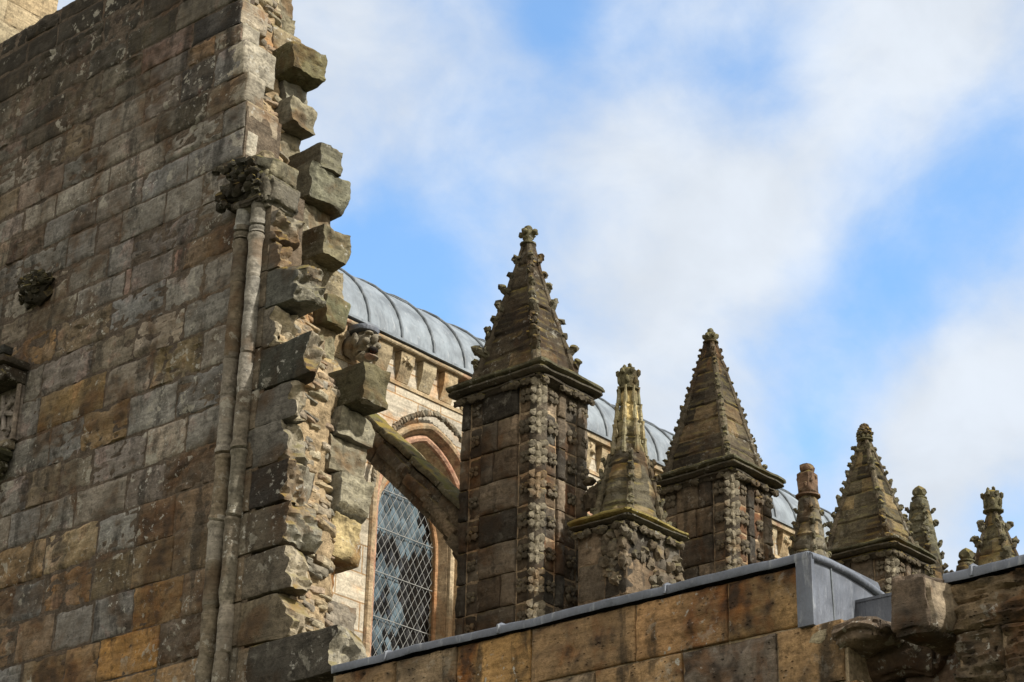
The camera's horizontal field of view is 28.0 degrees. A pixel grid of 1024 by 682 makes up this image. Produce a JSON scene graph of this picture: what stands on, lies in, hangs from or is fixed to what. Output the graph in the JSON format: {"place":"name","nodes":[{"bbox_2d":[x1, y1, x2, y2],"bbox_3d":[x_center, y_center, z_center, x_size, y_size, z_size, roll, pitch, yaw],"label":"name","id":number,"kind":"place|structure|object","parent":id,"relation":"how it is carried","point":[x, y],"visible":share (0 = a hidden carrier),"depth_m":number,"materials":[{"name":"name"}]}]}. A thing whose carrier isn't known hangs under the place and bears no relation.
{"place":"outdoors","nodes":[
{"label":"outdoors","id":0,"kind":"place"},
{"bbox_2d":[57,0,1023,571],"label":"sky","id":1,"kind":"structure","parent":0,"point":[833,190],"materials":[{"name":"blue"}]},
{"label":"ground","id":2,"kind":"structure","parent":0,"visible":0},
{"bbox_2d":[0,0,57,42],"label":"tower wall","id":3,"kind":"structure","parent":2,"relation":"on","point":[17,16],"depth_m":32.47,"materials":[{"name":"stone"}]},
{"bbox_2d":[0,0,390,681],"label":"broken wall","id":4,"kind":"structure","parent":2,"relation":"on","point":[186,490],"depth_m":21.10,"materials":[{"name":"stone"}]},
{"bbox_2d":[0,344,29,477],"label":"wall niche","id":5,"kind":"object","parent":4,"relation":"attached to","point":[13,373],"depth_m":22.48,"materials":[{"name":"stone"}]},
{"bbox_2d":[17,269,55,308],"bbox_3d":[-5.323,-0.568,23.065,0.603,0.448,0.381,-19,-32,37],"label":"carved corbel","id":6,"kind":"object","parent":4,"relation":"attached to","point":[35,287],"visible":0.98,"depth_m":22.92,"materials":[{"name":"stone"}]},
{"bbox_2d":[332,268,948,656],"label":"chapel nave","id":7,"kind":"structure","parent":2,"relation":"on","point":[397,588],"depth_m":26.32,"materials":[{"name":"stone"}]},
{"bbox_2d":[342,323,381,362],"bbox_3d":[-1.861,0.069,25.543,0.583,0.460,0.422,-19,-32,37],"label":"carved gargoyle","id":8,"kind":"object","parent":7,"relation":"attached to","point":[360,344],"visible":1,"depth_m":25.42,"materials":[{"name":"stone"}]},
{"bbox_2d":[363,423,460,656],"bbox_3d":[-1.253,2.805,25.856,0.540,3.711,2.020,-19,-32,37],"label":"window","id":9,"kind":"structure","parent":7,"relation":"in","point":[439,566],"depth_m":26.13,"materials":[{"name":"glass"}]},
{"bbox_2d":[364,413,460,559],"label":"flying buttress","id":10,"kind":"structure","parent":7,"relation":"attached to","point":[412,475],"depth_m":22.96,"materials":[{"name":"stone"}]},
{"bbox_2d":[445,225,604,635],"bbox_3d":[0.125,1.423,22.126,1.416,6.045,1.130,-19,-32,37],"label":"buttress pinnacle","id":11,"kind":"object","parent":7,"relation":"on","point":[525,395],"visible":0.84,"depth_m":21.82,"materials":[{"name":"stone"}]},
{"bbox_2d":[582,477,598,511],"bbox_3d":[0.908,1.671,21.786,0.335,0.490,0.259,0,-25,2],"label":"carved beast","id":12,"kind":"object","parent":11,"relation":"attached to","point":[590,495],"visible":0.47,"depth_m":21.75,"materials":[{"name":"stone"}]},
{"bbox_2d":[567,363,688,605],"bbox_3d":[1.204,2.198,21.155,0.826,4.382,1.087,-19,-32,37],"label":"pinnacle","id":13,"kind":"object","parent":7,"relation":"on","point":[628,537],"visible":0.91,"depth_m":21.04,"materials":[{"name":"stone"}]},
{"bbox_2d":[654,328,785,579],"bbox_3d":[2.422,2.580,24.514,1.404,6.057,1.136,-19,-32,37],"label":"buttress pinnacle","id":14,"kind":"object","parent":7,"relation":"on","point":[719,484],"visible":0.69,"depth_m":24.55,"materials":[{"name":"stone"}]},
{"bbox_2d":[788,463,831,557],"bbox_3d":[3.426,3.409,23.623,1.092,4.364,1.125,-19,-32,37],"label":"pinnacle","id":15,"kind":"object","parent":7,"relation":"on","point":[808,526],"visible":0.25,"depth_m":24.21,"materials":[{"name":"stone"}]},
{"bbox_2d":[825,423,936,593],"bbox_3d":[4.758,3.821,26.899,1.411,5.916,1.135,-19,-32,37],"label":"buttress pinnacle","id":16,"kind":"object","parent":7,"relation":"on","point":[869,534],"visible":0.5,"depth_m":27.27,"materials":[{"name":"stone"}]},
{"bbox_2d":[905,486,948,577],"bbox_3d":[5.727,4.612,28.180,0.977,5.588,0.998,-19,-32,37],"label":"pinnacle","id":17,"kind":"object","parent":7,"relation":"on","point":[922,528],"visible":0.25,"depth_m":28.95,"materials":[{"name":"stone"}]},
{"bbox_2d":[949,548,974,572],"bbox_3d":[5.876,4.673,26.162,1.082,4.317,1.107,-19,-32,37],"label":"pinnacle","id":18,"kind":"object","parent":7,"relation":"on","point":[966,556],"visible":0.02,"depth_m":27.01,"materials":[{"name":"stone"}]},
{"bbox_2d":[969,486,1019,565],"bbox_3d":[7.074,4.920,29.329,1.414,6.072,1.132,-19,-32,37],"label":"buttress pinnacle","id":19,"kind":"object","parent":7,"relation":"on","point":[995,542],"visible":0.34,"depth_m":30.19,"materials":[{"name":"stone"}]},
{"bbox_2d":[331,551,960,681],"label":"parapet wall","id":20,"kind":"structure","parent":2,"relation":"on","point":[807,616],"depth_m":15.27,"materials":[{"name":"stone"}]},
{"bbox_2d":[889,554,1023,681],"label":"parapet wall","id":21,"kind":"structure","parent":2,"relation":"on","point":[971,617],"depth_m":13.76,"materials":[{"name":"stone"}]}
]}

